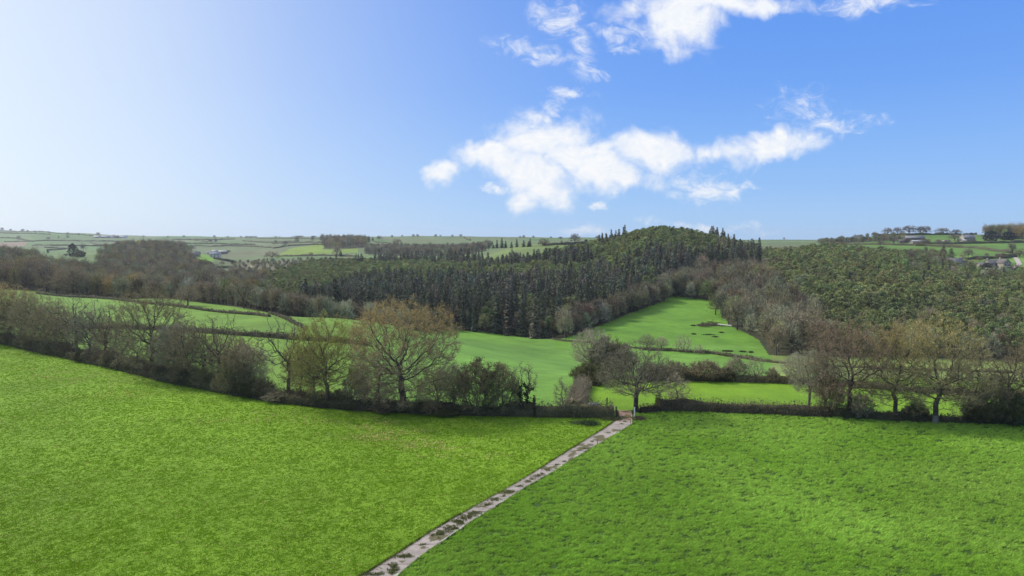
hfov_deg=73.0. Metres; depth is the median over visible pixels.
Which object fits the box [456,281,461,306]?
spruce tree
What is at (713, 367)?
shrub
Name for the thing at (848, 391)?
oak tree
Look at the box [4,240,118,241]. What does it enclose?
hedge
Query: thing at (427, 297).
spruce tree
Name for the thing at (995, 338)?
woodland tree
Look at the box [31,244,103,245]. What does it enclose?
hedge
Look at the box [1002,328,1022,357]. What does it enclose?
pine tree
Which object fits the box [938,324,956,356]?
pine tree
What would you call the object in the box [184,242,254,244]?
hedge
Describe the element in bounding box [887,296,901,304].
pine tree
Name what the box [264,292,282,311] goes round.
woodland tree
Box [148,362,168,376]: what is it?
shrub
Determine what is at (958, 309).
pine tree
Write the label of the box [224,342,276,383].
bare tree
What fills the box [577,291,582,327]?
spruce tree
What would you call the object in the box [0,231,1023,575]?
ground
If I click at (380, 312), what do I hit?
woodland tree
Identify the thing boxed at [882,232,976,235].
hedge
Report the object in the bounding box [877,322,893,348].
pine tree
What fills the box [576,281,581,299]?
spruce tree
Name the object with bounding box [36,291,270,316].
hedge
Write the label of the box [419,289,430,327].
spruce tree
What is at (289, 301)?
woodland tree
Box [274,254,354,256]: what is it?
hedge
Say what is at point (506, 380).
shrub
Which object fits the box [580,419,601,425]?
weed patch
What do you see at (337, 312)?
woodland tree
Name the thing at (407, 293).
spruce tree
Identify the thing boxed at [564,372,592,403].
shrub
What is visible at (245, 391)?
shrub
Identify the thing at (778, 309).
woodland tree
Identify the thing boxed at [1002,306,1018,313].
pine tree
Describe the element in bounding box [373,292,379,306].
spruce tree
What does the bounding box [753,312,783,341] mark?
woodland tree
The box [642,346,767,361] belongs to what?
hedge
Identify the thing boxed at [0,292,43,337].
oak tree
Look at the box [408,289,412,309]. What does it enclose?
spruce tree
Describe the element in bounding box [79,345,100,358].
shrub
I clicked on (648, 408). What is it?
hedge
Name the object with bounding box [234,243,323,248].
hedge
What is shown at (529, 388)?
ivy clad tree
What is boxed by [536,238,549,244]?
bare tree
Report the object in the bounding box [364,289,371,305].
spruce tree
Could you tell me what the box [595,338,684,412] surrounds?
oak tree
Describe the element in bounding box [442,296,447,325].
spruce tree
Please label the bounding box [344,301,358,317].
woodland tree
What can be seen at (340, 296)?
spruce tree
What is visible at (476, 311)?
spruce tree
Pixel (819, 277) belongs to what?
pine forest
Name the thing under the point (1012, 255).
hedge
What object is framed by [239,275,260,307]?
woodland tree
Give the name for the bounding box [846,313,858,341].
pine tree
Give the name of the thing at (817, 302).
woodland tree
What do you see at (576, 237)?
bare tree
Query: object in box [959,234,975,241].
farmhouse
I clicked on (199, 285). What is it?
woodland tree
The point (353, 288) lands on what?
spruce tree
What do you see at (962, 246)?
hedge
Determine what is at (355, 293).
spruce tree
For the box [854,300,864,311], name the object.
pine tree
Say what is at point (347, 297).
spruce tree
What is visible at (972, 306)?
pine tree
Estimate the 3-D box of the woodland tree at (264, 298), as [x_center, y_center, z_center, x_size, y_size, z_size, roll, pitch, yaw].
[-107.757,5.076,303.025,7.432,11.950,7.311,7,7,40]
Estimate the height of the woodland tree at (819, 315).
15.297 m
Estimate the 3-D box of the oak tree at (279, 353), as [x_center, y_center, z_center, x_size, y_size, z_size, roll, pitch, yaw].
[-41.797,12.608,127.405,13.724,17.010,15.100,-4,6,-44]
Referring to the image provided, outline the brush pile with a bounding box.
[696,320,726,326]
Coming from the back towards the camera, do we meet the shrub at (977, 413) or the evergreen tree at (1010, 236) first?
the evergreen tree at (1010, 236)
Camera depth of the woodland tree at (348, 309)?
292.55 m
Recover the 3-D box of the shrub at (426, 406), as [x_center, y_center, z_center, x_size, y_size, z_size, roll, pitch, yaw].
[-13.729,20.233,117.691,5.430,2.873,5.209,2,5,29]
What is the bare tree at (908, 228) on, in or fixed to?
on the ground at (670, 319)
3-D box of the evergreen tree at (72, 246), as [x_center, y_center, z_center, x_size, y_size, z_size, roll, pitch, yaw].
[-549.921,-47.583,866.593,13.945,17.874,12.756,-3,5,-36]
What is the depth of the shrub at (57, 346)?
175.38 m
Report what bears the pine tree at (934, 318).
on the ground at (670, 319)
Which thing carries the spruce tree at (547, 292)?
on the ground at (670, 319)
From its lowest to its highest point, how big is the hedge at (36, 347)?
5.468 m
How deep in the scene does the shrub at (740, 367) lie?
145.45 m
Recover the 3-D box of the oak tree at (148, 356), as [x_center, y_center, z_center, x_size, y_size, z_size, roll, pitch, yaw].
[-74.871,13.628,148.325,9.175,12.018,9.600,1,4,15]
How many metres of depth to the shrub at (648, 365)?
146.36 m
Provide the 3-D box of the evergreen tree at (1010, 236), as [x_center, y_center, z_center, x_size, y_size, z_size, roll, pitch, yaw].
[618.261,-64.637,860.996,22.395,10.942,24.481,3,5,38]
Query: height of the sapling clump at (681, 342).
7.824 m
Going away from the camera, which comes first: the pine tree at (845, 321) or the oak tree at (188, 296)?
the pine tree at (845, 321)
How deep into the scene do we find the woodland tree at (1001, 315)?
308.59 m
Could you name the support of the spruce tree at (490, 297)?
on the ground at (670, 319)
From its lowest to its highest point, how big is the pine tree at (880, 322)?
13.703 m
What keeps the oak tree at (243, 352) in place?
on the ground at (670, 319)
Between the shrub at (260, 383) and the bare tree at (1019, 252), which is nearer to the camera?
the shrub at (260, 383)
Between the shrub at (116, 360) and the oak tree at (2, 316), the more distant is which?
the oak tree at (2, 316)
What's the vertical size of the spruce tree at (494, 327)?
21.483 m
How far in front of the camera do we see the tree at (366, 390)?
120.12 m
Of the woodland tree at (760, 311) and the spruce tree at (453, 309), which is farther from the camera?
the spruce tree at (453, 309)
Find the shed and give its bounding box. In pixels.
[910,240,923,243]
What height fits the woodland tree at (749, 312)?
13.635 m
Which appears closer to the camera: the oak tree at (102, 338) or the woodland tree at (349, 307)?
the oak tree at (102, 338)
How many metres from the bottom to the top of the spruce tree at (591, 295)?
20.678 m
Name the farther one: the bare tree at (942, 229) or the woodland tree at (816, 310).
the bare tree at (942, 229)
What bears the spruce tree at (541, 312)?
on the ground at (670, 319)
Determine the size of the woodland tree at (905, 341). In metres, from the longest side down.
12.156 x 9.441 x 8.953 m
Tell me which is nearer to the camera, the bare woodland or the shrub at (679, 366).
the shrub at (679, 366)
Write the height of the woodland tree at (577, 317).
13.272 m
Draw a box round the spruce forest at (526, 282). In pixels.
[136,225,1023,313]
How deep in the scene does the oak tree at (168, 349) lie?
140.53 m
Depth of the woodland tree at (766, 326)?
281.88 m
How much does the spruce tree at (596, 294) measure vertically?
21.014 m
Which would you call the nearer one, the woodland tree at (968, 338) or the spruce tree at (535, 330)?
the woodland tree at (968, 338)
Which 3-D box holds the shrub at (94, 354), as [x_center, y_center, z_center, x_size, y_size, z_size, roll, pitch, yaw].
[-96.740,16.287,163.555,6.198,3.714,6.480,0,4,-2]
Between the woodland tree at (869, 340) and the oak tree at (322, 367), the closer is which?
the oak tree at (322, 367)
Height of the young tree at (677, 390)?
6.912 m
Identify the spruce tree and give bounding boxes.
[304,285,308,315]
[325,284,330,296]
[330,279,339,304]
[336,286,342,304]
[345,285,351,301]
[350,286,355,303]
[353,286,361,319]
[359,287,364,304]
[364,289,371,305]
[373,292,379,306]
[380,292,385,308]
[385,284,390,293]
[393,284,398,310]
[398,286,402,303]
[403,287,409,323]
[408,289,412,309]
[410,298,415,324]
[411,282,415,296]
[412,300,419,330]
[415,288,420,314]
[417,295,426,330]
[419,284,425,301]
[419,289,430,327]
[426,291,432,311]
[429,289,434,314]
[433,297,438,328]
[437,298,447,330]
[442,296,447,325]
[450,287,458,328]
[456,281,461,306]
[456,293,467,329]
[456,294,460,324]
[458,293,466,330]
[464,288,469,309]
[466,289,476,330]
[470,302,478,331]
[474,301,478,329]
[481,289,491,327]
[487,295,494,329]
[488,293,491,322]
[488,294,501,333]
[499,298,512,333]
[500,290,504,312]
[502,294,513,335]
[507,295,516,333]
[513,290,517,315]
[514,301,527,336]
[516,292,528,334]
[528,297,540,338]
[538,300,545,335]
[542,309,552,337]
[544,289,551,310]
[545,295,550,312]
[550,283,557,302]
[550,298,555,330]
[553,290,561,333]
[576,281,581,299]
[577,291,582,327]
[581,286,589,324]
[589,286,594,302]
[592,285,601,319]
[598,285,611,319]
[607,284,615,316]
[1004,297,1008,306]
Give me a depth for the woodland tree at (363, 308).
299.84 m
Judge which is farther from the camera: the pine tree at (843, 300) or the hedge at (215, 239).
the hedge at (215, 239)
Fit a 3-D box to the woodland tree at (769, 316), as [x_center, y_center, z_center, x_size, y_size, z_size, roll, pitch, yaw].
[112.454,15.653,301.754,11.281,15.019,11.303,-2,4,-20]
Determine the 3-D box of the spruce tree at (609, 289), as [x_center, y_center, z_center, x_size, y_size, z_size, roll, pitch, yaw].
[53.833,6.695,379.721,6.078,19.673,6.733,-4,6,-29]
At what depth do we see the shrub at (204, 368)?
137.51 m
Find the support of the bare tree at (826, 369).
on the ground at (670, 319)
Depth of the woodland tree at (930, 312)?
312.86 m
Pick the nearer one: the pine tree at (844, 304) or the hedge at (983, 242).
the pine tree at (844, 304)
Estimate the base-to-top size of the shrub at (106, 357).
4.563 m
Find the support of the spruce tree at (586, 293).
on the ground at (670, 319)
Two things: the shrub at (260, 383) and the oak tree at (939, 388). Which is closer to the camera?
the oak tree at (939, 388)
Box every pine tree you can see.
[478,306,492,321]
[545,315,555,337]
[822,310,835,320]
[824,302,834,313]
[828,298,837,307]
[831,307,839,322]
[835,312,847,322]
[838,297,850,307]
[838,319,855,350]
[839,322,863,352]
[841,302,850,308]
[842,307,858,315]
[845,308,855,317]
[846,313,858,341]
[850,296,862,309]
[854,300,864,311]
[859,324,871,331]
[862,299,876,309]
[862,309,880,317]
[869,310,887,320]
[870,318,885,335]
[874,298,884,309]
[874,319,884,337]
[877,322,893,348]
[881,319,897,351]
[884,292,892,299]
[884,308,901,320]
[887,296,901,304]
[892,302,900,310]
[902,311,914,318]
[904,305,919,319]
[904,318,915,326]
[908,298,920,307]
[917,304,927,311]
[927,301,935,309]
[927,326,947,352]
[931,316,943,326]
[938,302,961,316]
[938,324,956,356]
[941,319,953,351]
[949,318,968,354]
[953,306,963,313]
[955,318,968,353]
[957,308,973,317]
[957,313,968,321]
[967,304,978,314]
[971,324,984,351]
[972,328,990,352]
[978,304,988,309]
[980,310,990,323]
[985,314,1000,328]
[985,322,1001,341]
[987,303,998,314]
[989,308,998,313]
[996,304,1008,315]
[1000,328,1009,357]
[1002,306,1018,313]
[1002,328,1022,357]
[1003,315,1012,324]
[1009,301,1020,308]
[1010,319,1018,337]
[1014,331,1023,359]
[1015,307,1023,323]
[1015,322,1023,339]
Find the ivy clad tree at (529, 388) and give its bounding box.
[509,363,537,408]
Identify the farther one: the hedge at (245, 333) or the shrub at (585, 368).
the hedge at (245, 333)
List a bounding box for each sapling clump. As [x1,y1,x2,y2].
[672,334,691,352]
[692,345,704,353]
[745,355,767,379]
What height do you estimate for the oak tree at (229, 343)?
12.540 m
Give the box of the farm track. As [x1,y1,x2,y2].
[365,410,632,575]
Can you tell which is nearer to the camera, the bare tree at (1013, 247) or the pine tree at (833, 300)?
the pine tree at (833, 300)
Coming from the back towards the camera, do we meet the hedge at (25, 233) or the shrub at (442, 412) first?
the hedge at (25, 233)
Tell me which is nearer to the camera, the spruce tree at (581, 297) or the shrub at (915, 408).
the shrub at (915, 408)
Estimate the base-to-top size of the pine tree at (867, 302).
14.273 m
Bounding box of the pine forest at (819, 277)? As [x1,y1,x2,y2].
[37,225,1023,316]
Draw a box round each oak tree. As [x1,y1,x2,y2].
[0,281,39,334]
[0,283,15,329]
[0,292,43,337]
[1,288,61,344]
[9,255,58,271]
[17,302,65,342]
[25,297,76,344]
[33,292,108,351]
[42,309,91,344]
[45,262,91,294]
[73,299,128,348]
[89,316,135,355]
[101,285,190,370]
[105,332,138,356]
[110,330,149,361]
[142,326,181,367]
[152,316,217,377]
[173,284,202,304]
[175,326,230,375]
[178,311,258,373]
[203,329,251,377]
[217,336,266,390]
[247,314,322,392]
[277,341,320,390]
[285,308,369,400]
[288,340,336,390]
[344,293,467,409]
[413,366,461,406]
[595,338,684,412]
[637,335,655,346]
[806,314,903,412]
[849,316,941,417]
[880,311,1000,423]
[940,349,1015,416]
[971,334,1023,399]
[991,338,1023,402]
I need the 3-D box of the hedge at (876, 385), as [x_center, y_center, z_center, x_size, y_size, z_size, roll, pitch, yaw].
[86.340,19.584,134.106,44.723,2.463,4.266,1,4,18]
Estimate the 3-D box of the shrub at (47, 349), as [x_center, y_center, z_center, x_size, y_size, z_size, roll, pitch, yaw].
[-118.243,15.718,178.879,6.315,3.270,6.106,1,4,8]
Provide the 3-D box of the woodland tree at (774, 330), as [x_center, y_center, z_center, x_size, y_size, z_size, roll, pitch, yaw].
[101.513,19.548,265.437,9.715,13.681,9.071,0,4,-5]
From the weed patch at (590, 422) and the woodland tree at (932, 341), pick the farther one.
the woodland tree at (932, 341)
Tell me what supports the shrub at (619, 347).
on the ground at (670, 319)
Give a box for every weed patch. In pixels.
[560,418,598,425]
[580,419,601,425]
[594,415,630,420]
[631,415,646,420]
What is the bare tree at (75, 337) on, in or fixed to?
on the ground at (670, 319)
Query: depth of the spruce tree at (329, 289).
340.72 m
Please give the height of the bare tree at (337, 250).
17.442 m
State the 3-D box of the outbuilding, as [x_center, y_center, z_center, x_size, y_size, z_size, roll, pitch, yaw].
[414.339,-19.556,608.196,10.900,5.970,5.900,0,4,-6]
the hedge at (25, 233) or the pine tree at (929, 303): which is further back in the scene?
the hedge at (25, 233)
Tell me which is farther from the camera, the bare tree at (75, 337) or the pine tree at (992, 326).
the pine tree at (992, 326)
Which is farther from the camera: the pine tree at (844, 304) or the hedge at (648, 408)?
the pine tree at (844, 304)
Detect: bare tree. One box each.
[64,308,112,350]
[146,320,198,367]
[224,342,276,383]
[264,252,279,257]
[333,247,340,253]
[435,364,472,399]
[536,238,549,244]
[567,326,617,365]
[568,233,580,241]
[653,336,669,348]
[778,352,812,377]
[784,347,829,404]
[807,349,846,405]
[881,228,892,234]
[892,227,902,232]
[902,225,918,232]
[915,226,925,232]
[918,226,932,232]
[920,238,931,243]
[934,228,952,233]
[946,234,959,240]
[960,248,975,255]
[1007,242,1016,253]
[1010,263,1022,269]
[1014,248,1023,256]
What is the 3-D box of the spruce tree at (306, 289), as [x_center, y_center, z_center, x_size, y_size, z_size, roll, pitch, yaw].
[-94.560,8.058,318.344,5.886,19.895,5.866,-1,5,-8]
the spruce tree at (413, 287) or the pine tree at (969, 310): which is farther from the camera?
the spruce tree at (413, 287)
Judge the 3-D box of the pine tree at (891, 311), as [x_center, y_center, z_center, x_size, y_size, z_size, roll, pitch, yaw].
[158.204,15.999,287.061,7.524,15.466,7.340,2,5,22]
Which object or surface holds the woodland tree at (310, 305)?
on the ground at (670, 319)
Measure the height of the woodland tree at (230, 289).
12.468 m
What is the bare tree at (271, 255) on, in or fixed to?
on the ground at (670, 319)
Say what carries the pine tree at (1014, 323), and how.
on the ground at (670, 319)
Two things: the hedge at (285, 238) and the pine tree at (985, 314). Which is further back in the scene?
the hedge at (285, 238)
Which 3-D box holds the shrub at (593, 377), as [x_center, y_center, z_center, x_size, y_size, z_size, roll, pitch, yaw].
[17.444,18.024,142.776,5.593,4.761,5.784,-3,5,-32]
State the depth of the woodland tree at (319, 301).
289.13 m
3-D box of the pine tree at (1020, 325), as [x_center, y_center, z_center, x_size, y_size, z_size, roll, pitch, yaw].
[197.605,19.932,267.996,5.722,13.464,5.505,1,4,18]
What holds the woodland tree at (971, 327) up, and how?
on the ground at (670, 319)
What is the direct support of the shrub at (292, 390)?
on the ground at (670, 319)
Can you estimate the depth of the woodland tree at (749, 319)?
312.60 m
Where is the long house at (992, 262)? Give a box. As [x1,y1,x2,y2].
[984,258,997,267]
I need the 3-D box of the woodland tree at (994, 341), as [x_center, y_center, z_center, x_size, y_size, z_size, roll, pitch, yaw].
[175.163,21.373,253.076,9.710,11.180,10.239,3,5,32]
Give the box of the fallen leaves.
[0,348,579,575]
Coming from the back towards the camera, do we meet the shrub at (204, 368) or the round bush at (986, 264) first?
the round bush at (986, 264)
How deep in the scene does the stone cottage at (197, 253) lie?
927.26 m
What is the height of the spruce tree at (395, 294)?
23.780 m
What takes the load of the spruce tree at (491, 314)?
on the ground at (670, 319)
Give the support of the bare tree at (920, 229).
on the ground at (670, 319)
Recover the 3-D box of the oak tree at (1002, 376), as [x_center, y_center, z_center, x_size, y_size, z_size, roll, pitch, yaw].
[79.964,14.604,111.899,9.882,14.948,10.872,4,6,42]
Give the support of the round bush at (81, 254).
on the ground at (670, 319)
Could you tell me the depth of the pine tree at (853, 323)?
261.04 m
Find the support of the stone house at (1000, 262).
on the ground at (670, 319)
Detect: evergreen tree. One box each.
[66,243,77,256]
[982,231,999,240]
[999,232,1018,239]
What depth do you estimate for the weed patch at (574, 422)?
111.39 m
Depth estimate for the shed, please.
852.50 m
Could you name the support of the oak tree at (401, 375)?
on the ground at (670, 319)
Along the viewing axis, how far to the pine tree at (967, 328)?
263.12 m
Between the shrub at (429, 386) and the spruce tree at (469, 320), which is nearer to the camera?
the shrub at (429, 386)
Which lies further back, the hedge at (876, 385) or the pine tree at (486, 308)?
the pine tree at (486, 308)
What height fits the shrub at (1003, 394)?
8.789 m
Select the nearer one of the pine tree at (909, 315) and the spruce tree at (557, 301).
the pine tree at (909, 315)
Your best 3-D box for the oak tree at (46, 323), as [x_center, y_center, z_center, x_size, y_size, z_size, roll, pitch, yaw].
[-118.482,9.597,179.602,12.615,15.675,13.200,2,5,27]
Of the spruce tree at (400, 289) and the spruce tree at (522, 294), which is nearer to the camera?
the spruce tree at (522, 294)
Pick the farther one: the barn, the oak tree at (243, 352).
the barn
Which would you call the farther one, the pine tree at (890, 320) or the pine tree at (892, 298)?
the pine tree at (892, 298)
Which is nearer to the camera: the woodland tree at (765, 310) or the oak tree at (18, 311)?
the oak tree at (18, 311)
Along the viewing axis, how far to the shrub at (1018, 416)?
108.60 m
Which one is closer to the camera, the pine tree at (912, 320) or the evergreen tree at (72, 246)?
the pine tree at (912, 320)
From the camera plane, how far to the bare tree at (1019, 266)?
597.90 m
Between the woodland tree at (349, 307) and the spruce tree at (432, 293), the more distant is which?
the spruce tree at (432, 293)
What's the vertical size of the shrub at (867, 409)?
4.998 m
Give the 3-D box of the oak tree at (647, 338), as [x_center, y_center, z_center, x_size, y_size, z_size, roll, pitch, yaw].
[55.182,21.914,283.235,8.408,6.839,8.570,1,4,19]
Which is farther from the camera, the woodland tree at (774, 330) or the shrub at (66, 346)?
the woodland tree at (774, 330)
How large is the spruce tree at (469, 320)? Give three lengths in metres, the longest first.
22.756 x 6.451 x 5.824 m
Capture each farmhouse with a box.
[209,251,220,257]
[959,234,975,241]
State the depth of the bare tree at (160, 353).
144.45 m
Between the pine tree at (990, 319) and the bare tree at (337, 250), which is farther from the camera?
the bare tree at (337, 250)
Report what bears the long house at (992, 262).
on the ground at (670, 319)
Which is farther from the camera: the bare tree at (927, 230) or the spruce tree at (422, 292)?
the bare tree at (927, 230)
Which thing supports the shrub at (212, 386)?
on the ground at (670, 319)
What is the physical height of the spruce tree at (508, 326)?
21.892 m
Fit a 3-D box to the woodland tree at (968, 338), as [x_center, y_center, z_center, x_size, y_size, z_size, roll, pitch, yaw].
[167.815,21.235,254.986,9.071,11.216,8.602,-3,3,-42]
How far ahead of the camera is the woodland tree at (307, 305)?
295.19 m
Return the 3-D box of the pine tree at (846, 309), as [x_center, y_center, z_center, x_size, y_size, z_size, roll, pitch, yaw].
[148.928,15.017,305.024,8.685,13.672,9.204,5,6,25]
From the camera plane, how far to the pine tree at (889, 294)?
343.11 m
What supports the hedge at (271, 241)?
on the ground at (670, 319)
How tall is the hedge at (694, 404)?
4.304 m
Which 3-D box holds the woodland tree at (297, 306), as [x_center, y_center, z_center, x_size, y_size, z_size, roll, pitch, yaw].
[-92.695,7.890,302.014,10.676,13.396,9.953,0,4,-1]
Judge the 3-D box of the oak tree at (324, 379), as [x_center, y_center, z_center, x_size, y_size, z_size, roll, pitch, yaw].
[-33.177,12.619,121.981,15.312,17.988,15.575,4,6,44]
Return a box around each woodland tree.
[192,280,211,302]
[202,277,221,303]
[223,283,240,304]
[230,281,255,307]
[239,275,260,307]
[245,285,262,309]
[250,288,268,310]
[258,288,272,311]
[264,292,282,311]
[267,284,287,312]
[278,293,291,314]
[283,291,296,315]
[285,292,300,316]
[286,289,309,316]
[288,293,303,316]
[301,296,312,316]
[303,298,317,317]
[312,291,327,315]
[312,300,326,316]
[316,295,338,317]
[329,304,344,318]
[336,299,356,319]
[338,302,355,318]
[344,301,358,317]
[359,300,381,320]
[360,301,375,320]
[364,304,385,322]
[553,305,568,335]
[555,314,574,337]
[556,308,571,336]
[567,309,581,334]
[727,295,747,329]
[739,305,758,330]
[744,313,757,334]
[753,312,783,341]
[755,299,774,322]
[758,304,773,325]
[758,309,779,330]
[759,316,778,344]
[765,322,788,354]
[769,318,787,351]
[772,304,788,318]
[773,319,808,353]
[780,305,809,347]
[781,307,811,349]
[796,314,817,349]
[798,308,811,342]
[801,313,827,351]
[805,313,840,349]
[806,294,822,312]
[806,300,825,320]
[811,313,825,333]
[851,330,866,353]
[864,331,877,354]
[901,329,921,352]
[922,306,937,315]
[924,327,944,351]
[925,333,939,352]
[954,331,977,354]
[959,322,983,352]
[963,312,979,325]
[977,332,1003,355]
[985,328,1007,354]
[993,329,1011,357]
[995,311,1015,317]
[1011,331,1023,356]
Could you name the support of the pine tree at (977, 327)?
on the ground at (670, 319)
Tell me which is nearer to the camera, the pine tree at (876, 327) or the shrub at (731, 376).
the shrub at (731, 376)
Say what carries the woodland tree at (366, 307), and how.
on the ground at (670, 319)
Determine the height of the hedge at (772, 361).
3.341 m
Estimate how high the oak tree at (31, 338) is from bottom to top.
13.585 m
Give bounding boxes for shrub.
[0,330,17,342]
[27,336,47,347]
[40,346,52,353]
[53,341,69,351]
[57,341,80,355]
[69,349,92,360]
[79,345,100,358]
[89,350,110,360]
[98,348,124,365]
[110,357,124,368]
[120,355,143,366]
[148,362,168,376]
[190,366,216,387]
[210,372,224,390]
[213,350,256,395]
[241,378,258,397]
[246,375,276,395]
[261,391,283,402]
[282,388,300,393]
[296,389,318,399]
[306,391,334,404]
[323,388,350,401]
[340,370,371,400]
[369,403,394,413]
[407,399,428,413]
[419,399,443,414]
[432,407,460,416]
[446,356,506,414]
[473,361,524,413]
[568,360,603,380]
[586,334,626,375]
[586,364,606,385]
[604,341,637,377]
[634,362,669,379]
[662,360,691,380]
[686,359,726,380]
[715,367,738,380]
[723,352,748,378]
[764,367,778,377]
[813,373,849,416]
[849,392,875,417]
[901,400,928,417]
[959,392,998,424]
[975,371,1016,424]
[993,389,1023,425]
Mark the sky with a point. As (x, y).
(754, 119)
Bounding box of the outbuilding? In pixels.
[976,262,988,266]
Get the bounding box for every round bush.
[73,250,85,256]
[982,262,992,267]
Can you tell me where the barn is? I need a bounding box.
[903,236,924,241]
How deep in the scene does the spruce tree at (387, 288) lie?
360.37 m
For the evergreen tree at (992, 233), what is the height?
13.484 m
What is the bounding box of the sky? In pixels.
[0,0,1023,239]
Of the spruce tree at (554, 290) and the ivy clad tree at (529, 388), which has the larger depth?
the spruce tree at (554, 290)
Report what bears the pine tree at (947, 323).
on the ground at (670, 319)
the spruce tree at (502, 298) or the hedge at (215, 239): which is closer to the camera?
the spruce tree at (502, 298)
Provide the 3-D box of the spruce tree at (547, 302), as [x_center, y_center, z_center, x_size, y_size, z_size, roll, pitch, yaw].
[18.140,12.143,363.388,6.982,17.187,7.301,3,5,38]
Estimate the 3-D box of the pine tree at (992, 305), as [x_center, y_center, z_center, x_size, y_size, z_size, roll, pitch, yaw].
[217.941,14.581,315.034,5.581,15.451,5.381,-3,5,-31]
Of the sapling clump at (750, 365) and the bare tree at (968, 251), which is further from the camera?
the bare tree at (968, 251)
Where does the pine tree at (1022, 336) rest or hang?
on the ground at (670, 319)
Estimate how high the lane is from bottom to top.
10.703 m
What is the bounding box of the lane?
[1012,257,1021,268]
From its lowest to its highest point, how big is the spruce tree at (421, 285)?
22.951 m
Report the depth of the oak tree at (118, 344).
156.47 m
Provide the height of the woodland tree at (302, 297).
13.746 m
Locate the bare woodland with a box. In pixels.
[0,221,1023,334]
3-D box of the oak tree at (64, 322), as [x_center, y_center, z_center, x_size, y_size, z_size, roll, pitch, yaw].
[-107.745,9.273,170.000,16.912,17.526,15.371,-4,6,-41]
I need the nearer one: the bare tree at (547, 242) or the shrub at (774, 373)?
the shrub at (774, 373)
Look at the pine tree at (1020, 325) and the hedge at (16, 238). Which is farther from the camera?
the hedge at (16, 238)
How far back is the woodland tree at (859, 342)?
263.40 m
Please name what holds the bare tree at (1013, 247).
on the ground at (670, 319)
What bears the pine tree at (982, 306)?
on the ground at (670, 319)
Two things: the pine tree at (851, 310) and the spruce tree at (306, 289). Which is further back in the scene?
the spruce tree at (306, 289)
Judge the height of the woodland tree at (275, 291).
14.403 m
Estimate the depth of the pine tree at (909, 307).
302.43 m
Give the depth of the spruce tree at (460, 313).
351.07 m
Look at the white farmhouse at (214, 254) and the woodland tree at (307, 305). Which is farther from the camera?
the white farmhouse at (214, 254)
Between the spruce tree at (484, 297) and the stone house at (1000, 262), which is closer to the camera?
the spruce tree at (484, 297)
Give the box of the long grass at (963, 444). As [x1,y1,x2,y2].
[398,410,1023,575]
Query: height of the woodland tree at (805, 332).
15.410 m
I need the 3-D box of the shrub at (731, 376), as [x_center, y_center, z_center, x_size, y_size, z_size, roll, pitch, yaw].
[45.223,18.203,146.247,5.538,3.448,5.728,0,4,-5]
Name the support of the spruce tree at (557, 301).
on the ground at (670, 319)
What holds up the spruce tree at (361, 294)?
on the ground at (670, 319)
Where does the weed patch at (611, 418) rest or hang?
on the ground at (670, 319)
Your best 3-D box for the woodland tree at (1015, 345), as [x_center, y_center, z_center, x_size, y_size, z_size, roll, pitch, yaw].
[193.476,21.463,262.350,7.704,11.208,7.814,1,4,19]
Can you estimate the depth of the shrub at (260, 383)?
128.81 m
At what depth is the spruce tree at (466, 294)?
371.52 m
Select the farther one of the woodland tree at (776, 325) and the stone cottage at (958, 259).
the stone cottage at (958, 259)
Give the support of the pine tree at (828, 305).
on the ground at (670, 319)
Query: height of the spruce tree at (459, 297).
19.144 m
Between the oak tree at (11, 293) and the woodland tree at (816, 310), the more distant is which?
the woodland tree at (816, 310)
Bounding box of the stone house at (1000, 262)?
[996,257,1010,267]
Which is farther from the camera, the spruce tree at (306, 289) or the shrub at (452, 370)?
the spruce tree at (306, 289)
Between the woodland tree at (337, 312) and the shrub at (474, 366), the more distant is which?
the woodland tree at (337, 312)
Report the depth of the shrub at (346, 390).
123.23 m
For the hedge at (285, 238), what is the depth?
2369.49 m
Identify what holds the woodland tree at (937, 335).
on the ground at (670, 319)
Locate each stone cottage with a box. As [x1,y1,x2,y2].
[191,251,200,256]
[946,256,963,263]
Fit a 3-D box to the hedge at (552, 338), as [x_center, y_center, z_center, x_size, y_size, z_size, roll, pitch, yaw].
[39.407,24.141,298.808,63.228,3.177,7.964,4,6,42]
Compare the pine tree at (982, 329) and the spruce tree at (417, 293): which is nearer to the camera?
the pine tree at (982, 329)
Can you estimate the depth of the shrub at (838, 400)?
114.87 m
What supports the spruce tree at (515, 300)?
on the ground at (670, 319)
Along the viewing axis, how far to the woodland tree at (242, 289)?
304.77 m
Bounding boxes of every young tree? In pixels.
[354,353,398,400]
[552,376,570,409]
[664,372,693,398]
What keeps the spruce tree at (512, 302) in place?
on the ground at (670, 319)
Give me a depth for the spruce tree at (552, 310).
349.44 m
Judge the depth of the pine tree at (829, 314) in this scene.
284.28 m
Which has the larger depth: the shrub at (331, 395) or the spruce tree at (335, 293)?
the spruce tree at (335, 293)
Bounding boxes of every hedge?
[0,230,93,235]
[0,232,50,234]
[0,237,33,241]
[0,332,254,398]
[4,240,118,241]
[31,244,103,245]
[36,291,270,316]
[61,323,367,345]
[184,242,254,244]
[195,238,234,239]
[195,244,251,246]
[213,257,231,261]
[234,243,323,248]
[242,240,298,242]
[252,379,536,417]
[256,237,319,238]
[268,311,306,327]
[271,241,321,243]
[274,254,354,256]
[535,398,614,417]
[542,240,597,245]
[551,337,670,348]
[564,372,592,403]
[638,402,659,412]
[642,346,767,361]
[644,367,822,384]
[655,392,829,416]
[767,360,1012,372]
[821,242,1012,252]
[829,403,1023,424]
[835,379,1023,396]
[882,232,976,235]
[917,240,1023,243]
[965,253,1017,259]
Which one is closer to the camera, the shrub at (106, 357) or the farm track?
the farm track

